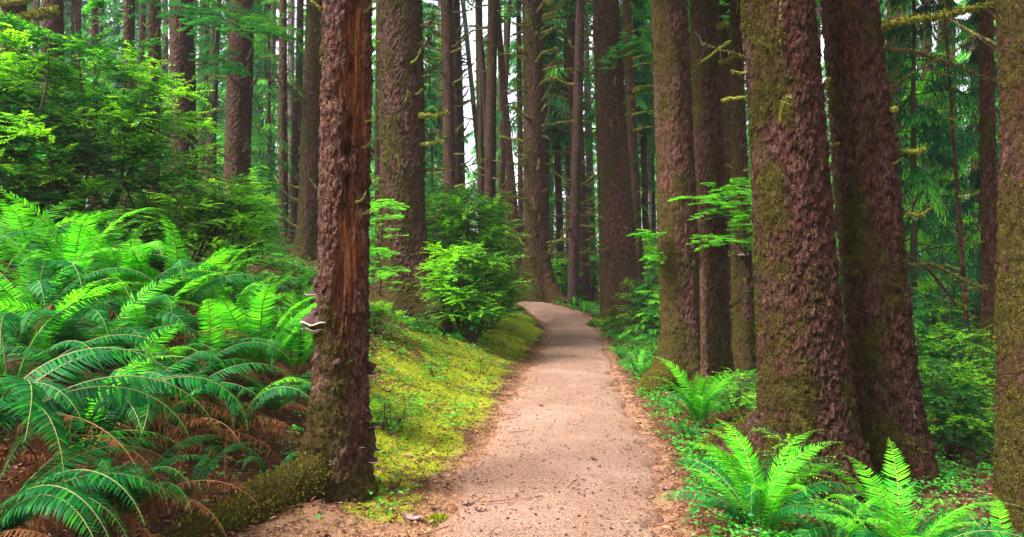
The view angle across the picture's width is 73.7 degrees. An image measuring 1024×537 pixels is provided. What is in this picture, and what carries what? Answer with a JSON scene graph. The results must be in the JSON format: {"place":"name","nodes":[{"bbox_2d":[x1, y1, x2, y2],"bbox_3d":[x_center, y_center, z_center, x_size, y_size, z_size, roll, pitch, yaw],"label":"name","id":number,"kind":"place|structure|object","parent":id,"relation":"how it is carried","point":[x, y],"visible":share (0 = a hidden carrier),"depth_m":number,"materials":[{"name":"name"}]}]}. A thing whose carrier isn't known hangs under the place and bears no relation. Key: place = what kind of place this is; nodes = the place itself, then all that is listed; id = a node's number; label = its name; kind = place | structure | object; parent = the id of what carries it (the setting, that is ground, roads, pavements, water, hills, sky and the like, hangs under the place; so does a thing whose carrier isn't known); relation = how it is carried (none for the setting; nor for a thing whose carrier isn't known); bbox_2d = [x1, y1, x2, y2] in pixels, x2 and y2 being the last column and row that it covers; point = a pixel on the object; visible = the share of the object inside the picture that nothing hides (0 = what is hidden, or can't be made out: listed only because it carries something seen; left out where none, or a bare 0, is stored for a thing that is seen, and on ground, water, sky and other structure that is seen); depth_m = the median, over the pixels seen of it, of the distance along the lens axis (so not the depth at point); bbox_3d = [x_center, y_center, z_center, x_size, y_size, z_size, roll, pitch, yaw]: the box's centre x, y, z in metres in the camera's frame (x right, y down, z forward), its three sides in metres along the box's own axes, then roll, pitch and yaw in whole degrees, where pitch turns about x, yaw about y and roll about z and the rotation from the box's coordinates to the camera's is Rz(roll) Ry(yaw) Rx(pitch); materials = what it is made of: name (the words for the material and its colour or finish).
{"place":"outdoors","nodes":[
{"label":"outdoors","id":0,"kind":"place"},
{"bbox_2d":[0,232,994,536],"bbox_3d":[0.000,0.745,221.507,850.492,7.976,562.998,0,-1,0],"label":"ground","id":1,"kind":"structure","parent":0,"point":[538,330],"depth_m":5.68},
{"bbox_2d":[0,0,59,230],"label":"spruce tree","id":2,"kind":"object","parent":1,"relation":"on","point":[19,8],"visible":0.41,"depth_m":11.49,"materials":[{"name":"green plant"}]},
{"bbox_2d":[0,48,86,206],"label":"shrub","id":3,"kind":"object","parent":1,"relation":"on","point":[33,95],"visible":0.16,"depth_m":8.25,"materials":[{"name":"green plant"}]},
{"bbox_2d":[33,0,64,222],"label":"spruce tree","id":4,"kind":"object","parent":1,"relation":"on","point":[55,24],"visible":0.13,"depth_m":13.95,"materials":[{"name":"brown plant"}]},
{"bbox_2d":[0,148,121,247],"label":"shrub","id":5,"kind":"object","parent":1,"relation":"on","point":[53,196],"visible":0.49,"depth_m":7.61,"materials":[{"name":"green plant"}]},
{"bbox_2d":[0,201,138,282],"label":"sword fern","id":6,"kind":"object","parent":1,"relation":"on","point":[64,223],"visible":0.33,"depth_m":6.62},
{"bbox_2d":[26,0,118,217],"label":"distant spruce","id":7,"kind":"object","parent":1,"relation":"on","point":[67,17],"visible":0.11,"depth_m":42.38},
{"bbox_2d":[0,234,157,343],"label":"sword fern","id":8,"kind":"object","parent":1,"relation":"on","point":[38,291],"visible":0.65,"depth_m":5.52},
{"bbox_2d":[0,199,157,280],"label":"sword fern","id":9,"kind":"object","parent":1,"relation":"on","point":[21,241],"visible":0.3,"depth_m":6.89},
{"bbox_2d":[0,265,163,394],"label":"sword fern","id":10,"kind":"object","parent":1,"relation":"on","point":[91,311],"visible":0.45,"depth_m":4.81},
{"bbox_2d":[0,281,181,401],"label":"sword fern","id":11,"kind":"object","parent":1,"relation":"on","point":[22,368],"visible":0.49,"depth_m":4.47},
{"bbox_2d":[0,430,182,536],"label":"sword fern","id":12,"kind":"object","parent":1,"relation":"on","point":[15,515],"visible":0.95,"depth_m":2.65,"materials":[{"name":"plant"}]},
{"bbox_2d":[0,189,183,326],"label":"sword fern","id":13,"kind":"object","parent":1,"relation":"on","point":[61,254],"visible":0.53,"depth_m":6.24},
{"bbox_2d":[0,345,215,507],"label":"sword fern","id":14,"kind":"object","parent":1,"relation":"on","point":[19,391],"visible":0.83,"depth_m":3.18,"materials":[{"name":"plant"}]},
{"bbox_2d":[0,0,231,256],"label":"shrub","id":15,"kind":"object","parent":1,"relation":"on","point":[122,117],"visible":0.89,"depth_m":8.01,"materials":[{"name":"green plant"}]},
{"bbox_2d":[101,0,144,230],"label":"spruce tree","id":16,"kind":"object","parent":1,"relation":"on","point":[129,28],"visible":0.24,"depth_m":17.96,"materials":[{"name":"brown plant"}]},
{"bbox_2d":[0,276,247,378],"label":"sword fern","id":17,"kind":"object","parent":1,"relation":"on","point":[33,313],"visible":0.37,"depth_m":5.05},
{"bbox_2d":[0,355,248,536],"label":"sword fern","id":18,"kind":"object","parent":1,"relation":"on","point":[118,411],"visible":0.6,"depth_m":3.59,"materials":[{"name":"plant"}]},
{"bbox_2d":[81,0,169,120],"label":"distant spruce","id":19,"kind":"object","parent":1,"relation":"on","point":[117,36],"visible":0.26,"depth_m":37.67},
{"bbox_2d":[0,322,251,470],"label":"sword fern","id":20,"kind":"object","parent":1,"relation":"on","point":[47,358],"visible":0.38,"depth_m":4.20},
{"bbox_2d":[12,435,257,536],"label":"sword fern","id":21,"kind":"object","parent":1,"relation":"on","point":[134,491],"visible":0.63,"depth_m":3.23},
{"bbox_2d":[12,271,265,375],"bbox_3d":[-2.983,0.493,5.566,1.926,0.946,1.495,0,-1,0],"label":"sword fern","id":22,"kind":"object","parent":1,"relation":"on","point":[165,313],"visible":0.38,"depth_m":5.40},
{"bbox_2d":[51,206,246,319],"bbox_3d":[-3.576,0.011,6.563,2.050,1.160,1.841,0,-1,0],"label":"sword fern","id":23,"kind":"object","parent":1,"relation":"on","point":[154,244],"visible":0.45,"depth_m":6.36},
{"bbox_2d":[129,0,169,213],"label":"spruce tree","id":24,"kind":"object","parent":1,"relation":"on","point":[154,26],"visible":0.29,"depth_m":14.96,"materials":[{"name":"brown plant"}]},
{"bbox_2d":[67,172,237,286],"bbox_3d":[-4.161,-0.414,8.082,1.875,1.367,2.013,0,-1,-3],"label":"shrub","id":25,"kind":"object","parent":1,"relation":"on","point":[152,230],"visible":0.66,"depth_m":7.85,"materials":[{"name":"green plant"}]},
{"bbox_2d":[65,135,283,269],"bbox_3d":[-4.545,-0.810,9.492,2.856,1.914,2.180,1,-1,-36],"label":"shrub","id":26,"kind":"object","parent":1,"relation":"on","point":[200,214],"visible":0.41,"depth_m":9.50,"materials":[{"name":"green plant"}]},
{"bbox_2d":[51,342,297,478],"bbox_3d":[-2.351,1.059,4.517,1.600,1.060,1.713,1,-1,-41],"label":"sword fern","id":27,"kind":"object","parent":1,"relation":"on","point":[195,391],"visible":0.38,"depth_m":4.50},
{"bbox_2d":[129,0,231,241],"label":"spruce tree","id":28,"kind":"object","parent":1,"relation":"on","point":[181,47],"visible":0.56,"depth_m":17.28,"materials":[{"name":"brown plant"}]},
{"bbox_2d":[78,210,285,324],"bbox_3d":[-3.393,0.158,6.803,2.111,1.332,1.795,0,-1,29],"label":"sword fern","id":29,"kind":"object","parent":1,"relation":"on","point":[180,285],"visible":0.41,"depth_m":6.55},
{"bbox_2d":[114,442,262,515],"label":"sword fern","id":30,"kind":"object","parent":1,"relation":"on","point":[206,474],"visible":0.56,"depth_m":3.96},
{"bbox_2d":[90,334,288,445],"bbox_3d":[-2.484,0.882,5.171,1.394,0.786,1.493,1,-1,-36],"label":"sword fern","id":31,"kind":"object","parent":1,"relation":"on","point":[216,358],"visible":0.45,"depth_m":5.17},
{"bbox_2d":[102,299,307,397],"bbox_3d":[-2.563,0.700,5.676,1.783,0.942,1.689,0,-1,0],"label":"sword fern","id":32,"kind":"object","parent":1,"relation":"on","point":[237,340],"visible":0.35,"depth_m":5.62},
{"bbox_2d":[120,0,298,231],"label":"hemlock tree","id":33,"kind":"object","parent":1,"relation":"on","point":[200,43],"visible":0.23,"depth_m":18.94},
{"bbox_2d":[134,240,303,330],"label":"sword fern","id":34,"kind":"object","parent":1,"relation":"on","point":[214,297],"visible":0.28,"depth_m":7.32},
{"bbox_2d":[152,268,301,343],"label":"sword fern","id":35,"kind":"object","parent":1,"relation":"on","point":[242,304],"visible":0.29,"depth_m":6.76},
{"bbox_2d":[158,376,310,478],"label":"sword fern","id":36,"kind":"object","parent":1,"relation":"on","point":[279,390],"visible":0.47,"depth_m":4.89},
{"bbox_2d":[183,186,288,283],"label":"shrub","id":37,"kind":"object","parent":1,"relation":"on","point":[254,234],"visible":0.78,"depth_m":9.67,"materials":[{"name":"green plant"}]},
{"bbox_2d":[170,0,304,242],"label":"spruce tree","id":38,"kind":"object","parent":1,"relation":"on","point":[238,64],"visible":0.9,"depth_m":16.27,"materials":[{"name":"brown plant"}]},
{"bbox_2d":[160,276,316,400],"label":"sword fern","id":39,"kind":"object","parent":1,"relation":"on","point":[260,355],"visible":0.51,"depth_m":5.96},
{"bbox_2d":[216,2,278,236],"bbox_3d":[-12.983,-9.475,35.111,4.896,20.111,5.478,0,-1,-27],"label":"distant spruce","id":40,"kind":"object","parent":1,"relation":"on","point":[260,82],"visible":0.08,"depth_m":35.08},
{"bbox_2d":[217,0,303,239],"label":"hemlock tree","id":41,"kind":"object","parent":1,"relation":"on","point":[274,130],"visible":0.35,"depth_m":27.15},
{"bbox_2d":[214,364,311,422],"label":"sword fern","id":42,"kind":"object","parent":1,"relation":"on","point":[280,405],"visible":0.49,"depth_m":5.53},
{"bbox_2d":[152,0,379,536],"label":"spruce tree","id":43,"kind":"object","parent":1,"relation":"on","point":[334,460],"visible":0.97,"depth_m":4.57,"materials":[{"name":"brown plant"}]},
{"bbox_2d":[242,162,295,264],"bbox_3d":[-4.627,-0.974,12.588,1.408,1.969,1.141,0,-1,10],"label":"hemlock sapling","id":44,"kind":"object","parent":1,"relation":"on","point":[259,169],"visible":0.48,"depth_m":12.51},
{"bbox_2d":[254,0,297,242],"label":"spruce tree","id":45,"kind":"object","parent":1,"relation":"on","point":[282,125],"visible":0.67,"depth_m":21.95,"materials":[{"name":"brown plant"}]},
{"bbox_2d":[285,87,299,244],"bbox_3d":[-6.192,-2.815,19.512,0.655,4.827,0.596,0,-1,-10],"label":"snag","id":46,"kind":"object","parent":1,"relation":"on","point":[293,214],"visible":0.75,"depth_m":19.46,"materials":[{"name":"brown wood"}]},
{"bbox_2d":[287,0,304,178],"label":"spruce tree","id":47,"kind":"object","parent":1,"relation":"on","point":[299,25],"visible":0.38,"depth_m":28.01,"materials":[{"name":"brown plant"}]},
{"bbox_2d":[218,289,377,381],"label":"sword fern","id":48,"kind":"object","parent":1,"relation":"on","point":[294,344],"visible":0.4,"depth_m":6.54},
{"bbox_2d":[277,0,321,260],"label":"spruce tree","id":49,"kind":"object","parent":1,"relation":"on","point":[306,243],"visible":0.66,"depth_m":16.33,"materials":[{"name":"brown plant"}]},
{"bbox_2d":[369,388,431,436],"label":"shrub","id":50,"kind":"object","parent":1,"relation":"on","point":[401,414],"visible":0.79,"depth_m":6.00,"materials":[{"name":"green plant"}]},
{"bbox_2d":[371,0,442,156],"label":"distant spruce","id":51,"kind":"object","parent":1,"relation":"on","point":[428,100],"visible":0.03,"depth_m":33.40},
{"bbox_2d":[368,0,459,334],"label":"spruce tree","id":52,"kind":"object","parent":1,"relation":"on","point":[403,221],"visible":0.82,"depth_m":12.65,"materials":[{"name":"brown plant"}]},
{"bbox_2d":[423,1,472,271],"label":"hemlock tree","id":53,"kind":"object","parent":1,"relation":"on","point":[430,93],"visible":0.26,"depth_m":33.08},
{"bbox_2d":[423,0,480,268],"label":"spruce tree","id":54,"kind":"object","parent":1,"relation":"on","point":[448,48],"visible":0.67,"depth_m":26.89,"materials":[{"name":"brown plant"}]},
{"bbox_2d":[425,0,484,264],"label":"spruce tree","id":55,"kind":"object","parent":1,"relation":"on","point":[459,139],"visible":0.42,"depth_m":27.51,"materials":[{"name":"brown plant"}]},
{"bbox_2d":[461,1,477,175],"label":"spruce tree","id":56,"kind":"object","parent":1,"relation":"on","point":[471,82],"visible":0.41,"depth_m":36.03,"materials":[{"name":"brown bark"}]},
{"bbox_2d":[413,241,532,344],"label":"shrub","id":57,"kind":"object","parent":1,"relation":"on","point":[455,257],"visible":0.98,"depth_m":11.75,"materials":[{"name":"green plant"}]},
{"bbox_2d":[105,321,846,536],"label":"moss carpet","id":58,"kind":"object","parent":1,"relation":"on","point":[419,423],"visible":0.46,"depth_m":6.90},
{"bbox_2d":[466,0,486,222],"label":"spruce tree","id":59,"kind":"object","parent":1,"relation":"on","point":[481,141],"visible":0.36,"depth_m":30.97,"materials":[{"name":"brown plant"}]},
{"bbox_2d":[424,173,531,304],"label":"shrub","id":60,"kind":"object","parent":1,"relation":"on","point":[462,218],"visible":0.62,"depth_m":14.02,"materials":[{"name":"green plant"}]},
{"bbox_2d":[460,0,518,289],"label":"spruce tree","id":61,"kind":"object","parent":1,"relation":"on","point":[490,127],"visible":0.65,"depth_m":25.96,"materials":[{"name":"brown plant"}]},
{"bbox_2d":[474,0,505,281],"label":"spruce tree","id":62,"kind":"object","parent":1,"relation":"on","point":[482,57],"visible":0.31,"depth_m":29.04,"materials":[{"name":"brown plant"}]},
{"bbox_2d":[463,266,539,325],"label":"shrub","id":63,"kind":"object","parent":1,"relation":"on","point":[512,302],"visible":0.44,"depth_m":14.97,"materials":[{"name":"green plant"}]},
{"bbox_2d":[0,227,1003,536],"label":"ground cover","id":64,"kind":"object","parent":1,"relation":"on","point":[704,483],"visible":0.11,"depth_m":6.21,"materials":[{"name":"green plant"}]},
{"bbox_2d":[497,0,522,278],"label":"spruce tree","id":65,"kind":"object","parent":1,"relation":"on","point":[510,171],"visible":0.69,"depth_m":27.96,"materials":[{"name":"brown plant"}]},
{"bbox_2d":[498,0,523,248],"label":"spruce tree","id":66,"kind":"object","parent":1,"relation":"on","point":[519,122],"visible":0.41,"depth_m":30.01,"materials":[{"name":"brown plant"}]},
{"bbox_2d":[486,0,595,218],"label":"distant spruce","id":67,"kind":"object","parent":1,"relation":"on","point":[558,134],"visible":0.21,"depth_m":33.31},
{"bbox_2d":[546,1,566,297],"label":"spruce tree","id":68,"kind":"object","parent":1,"relation":"on","point":[558,207],"visible":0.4,"depth_m":33.92,"materials":[{"name":"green plant"}]},
{"bbox_2d":[495,0,619,305],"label":"spruce tree","id":69,"kind":"object","parent":1,"relation":"on","point":[536,262],"visible":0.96,"depth_m":25.27,"materials":[{"name":"brown plant"}]},
{"bbox_2d":[500,0,641,302],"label":"spruce tree","id":70,"kind":"object","parent":1,"relation":"on","point":[585,290],"visible":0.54,"depth_m":29.82,"materials":[{"name":"brown plant"}]},
{"bbox_2d":[546,25,598,277],"bbox_3d":[2.741,-6.174,35.775,6.119,15.619,5.196,0,-1,-7],"label":"hemlock tree","id":71,"kind":"object","parent":1,"relation":"on","point":[551,198],"visible":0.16,"depth_m":35.90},
{"bbox_2d":[556,0,597,307],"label":"spruce tree","id":72,"kind":"object","parent":1,"relation":"on","point":[576,203],"visible":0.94,"depth_m":23.37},
{"bbox_2d":[578,0,602,312],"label":"spruce tree","id":73,"kind":"object","parent":1,"relation":"on","point":[596,135],"visible":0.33,"depth_m":20.46,"materials":[{"name":"brown plant"}]},
{"bbox_2d":[583,3,598,296],"bbox_3d":[4.133,-10.814,37.029,1.663,25.234,0.928,0,-1,0],"label":"spruce tree","id":74,"kind":"object","parent":1,"relation":"on","point":[589,164],"visible":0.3,"depth_m":36.91,"materials":[{"name":"brown plant"}]},
{"bbox_2d":[547,0,653,306],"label":"spruce tree","id":75,"kind":"object","parent":1,"relation":"on","point":[629,78],"visible":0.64,"depth_m":22.93,"materials":[{"name":"brown plant"}]},
{"bbox_2d":[570,0,655,158],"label":"distant spruce","id":76,"kind":"object","parent":1,"relation":"on","point":[639,75],"visible":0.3,"depth_m":31.25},
{"bbox_2d":[570,0,656,329],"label":"spruce tree","id":77,"kind":"object","parent":1,"relation":"on","point":[618,244],"visible":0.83,"depth_m":18.69,"materials":[{"name":"brown plant"}]},
{"bbox_2d":[609,275,659,337],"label":"shrub","id":78,"kind":"object","parent":1,"relation":"on","point":[640,307],"visible":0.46,"depth_m":16.88,"materials":[{"name":"green plant"}]},
{"bbox_2d":[618,253,659,354],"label":"hemlock sapling","id":79,"kind":"object","parent":1,"relation":"on","point":[651,299],"visible":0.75,"depth_m":13.90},
{"bbox_2d":[639,20,656,296],"bbox_3d":[6.462,-10.583,32.938,1.940,24.754,0.864,0,-1,0],"label":"spruce tree","id":80,"kind":"object","parent":1,"relation":"on","point":[644,186],"visible":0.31,"depth_m":32.94,"materials":[{"name":"brown plant"}]},
{"bbox_2d":[627,0,717,397],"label":"spruce tree","id":81,"kind":"object","parent":1,"relation":"on","point":[678,257],"visible":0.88,"depth_m":9.96,"materials":[{"name":"brown plant"}]},
{"bbox_2d":[644,357,751,438],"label":"sword fern","id":82,"kind":"object","parent":1,"relation":"on","point":[697,409],"visible":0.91,"depth_m":7.07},
{"bbox_2d":[699,264,710,394],"bbox_3d":[2.657,0.982,9.370,0.178,2.105,0.171,0,-1,0],"label":"snag","id":83,"kind":"object","parent":1,"relation":"on","point":[705,364],"visible":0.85,"depth_m":9.33,"materials":[{"name":"brown wood"}]},
{"bbox_2d":[598,0,821,342],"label":"spruce tree","id":84,"kind":"object","parent":1,"relation":"on","point":[724,13],"visible":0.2,"depth_m":16.93,"materials":[{"name":"brown plant"}]},
{"bbox_2d":[669,0,756,374],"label":"spruce tree","id":85,"kind":"object","parent":1,"relation":"on","point":[743,337],"visible":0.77,"depth_m":12.27,"materials":[{"name":"brown plant"}]},
{"bbox_2d":[688,0,753,386],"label":"spruce tree","id":86,"kind":"object","parent":1,"relation":"on","point":[708,111],"visible":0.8,"depth_m":10.71,"materials":[{"name":"brown plant"}]},
{"bbox_2d":[691,367,757,421],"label":"shrub","id":87,"kind":"object","parent":1,"relation":"on","point":[741,396],"visible":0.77,"depth_m":7.52,"materials":[{"name":"green plant"}]},
{"bbox_2d":[650,418,868,536],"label":"sword fern","id":88,"kind":"object","parent":1,"relation":"on","point":[762,500],"visible":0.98,"depth_m":4.03,"materials":[{"name":"plant"}]},
{"bbox_2d":[692,0,884,506],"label":"spruce tree","id":89,"kind":"object","parent":1,"relation":"on","point":[804,384],"visible":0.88,"depth_m":5.30,"materials":[{"name":"brown plant"}]},
{"bbox_2d":[742,421,846,502],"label":"shrub","id":90,"kind":"object","parent":1,"relation":"on","point":[783,441],"visible":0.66,"depth_m":4.92,"materials":[{"name":"green plant"}]},
{"bbox_2d":[785,490,906,536],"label":"sword fern","id":91,"kind":"object","parent":1,"relation":"on","point":[825,530],"visible":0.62,"depth_m":4.00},
{"bbox_2d":[819,0,995,488],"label":"spruce tree","id":92,"kind":"object","parent":1,"relation":"on","point":[869,211],"visible":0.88,"depth_m":5.75,"materials":[{"name":"brown plant"}]},
{"bbox_2d":[802,440,1022,536],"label":"sword fern","id":93,"kind":"object","parent":1,"relation":"on","point":[899,529],"visible":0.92,"depth_m":3.87,"materials":[{"name":"plant"}]},
{"bbox_2d":[833,0,999,385],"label":"hemlock tree","id":94,"kind":"object","parent":1,"relation":"on","point":[914,225],"visible":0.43,"depth_m":11.26,"materials":[{"name":"plant"}]},
{"bbox_2d":[843,310,996,421],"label":"shrub","id":95,"kind":"object","parent":1,"relation":"on","point":[971,345],"visible":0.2,"depth_m":7.99,"materials":[{"name":"green plant"}]},
{"bbox_2d":[901,56,956,308],"bbox_3d":[15.630,-3.369,26.746,5.175,10.333,4.907,0,-1,-9],"label":"hemlock tree","id":96,"kind":"object","parent":1,"relation":"on","point":[905,145],"visible":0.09,"depth_m":26.79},
{"bbox_2d":[898,42,978,323],"bbox_3d":[13.127,-2.497,21.284,4.554,9.093,4.318,0,-1,-23],"label":"hemlock tree","id":97,"kind":"object","parent":1,"relation":"on","point":[941,191],"visible":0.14,"depth_m":21.02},
{"bbox_2d":[911,294,966,437],"bbox_3d":[4.547,1.075,7.578,1.114,1.614,1.036,1,-1,-43],"label":"hemlock sapling","id":98,"kind":"object","parent":1,"relation":"on","point":[922,312],"visible":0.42,"depth_m":7.53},
{"bbox_2d":[908,269,981,391],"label":"shrub","id":99,"kind":"object","parent":1,"relation":"on","point":[946,309],"visible":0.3,"depth_m":10.34,"materials":[{"name":"green plant"}]},
{"bbox_2d":[905,0,999,367],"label":"hemlock tree","id":100,"kind":"object","parent":1,"relation":"on","point":[971,62],"visible":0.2,"depth_m":14.12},
{"bbox_2d":[917,351,995,460],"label":"shrub","id":101,"kind":"object","parent":1,"relation":"on","point":[963,419],"visible":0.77,"depth_m":6.73,"materials":[{"name":"green plant"}]},
{"bbox_2d":[927,0,989,415],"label":"dead tree","id":102,"kind":"object","parent":1,"relation":"on","point":[961,239],"visible":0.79,"depth_m":9.01,"materials":[{"name":"brown wood"}]},
{"bbox_2d":[937,0,1023,536],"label":"spruce tree","id":103,"kind":"object","parent":1,"relation":"on","point":[1007,469],"visible":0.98,"depth_m":4.64,"materials":[{"name":"brown plant"}]},
{"bbox_2d":[963,0,998,408],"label":"spruce tree","id":104,"kind":"object","parent":1,"relation":"on","point":[989,187],"visible":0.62,"depth_m":9.45,"materials":[{"name":"brown plant"}]},
{"bbox_2d":[27,0,969,264],"label":"sky","id":105,"kind":"structure","parent":0,"point":[467,109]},
{"bbox_2d":[245,342,786,536],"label":"fallen needles","id":106,"kind":"object","parent":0,"point":[398,520],"depth_m":4.91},
{"bbox_2d":[433,302,666,536],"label":"path","id":107,"kind":"structure","parent":0,"point":[548,313],"depth_m":5.53,"materials":[{"name":"gravel"}]},
{"bbox_2d":[410,316,694,536],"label":"path debris","id":108,"kind":"object","parent":107,"relation":"on","point":[483,504],"visible":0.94,"depth_m":5.16,"materials":[{"name":"brown plant"}]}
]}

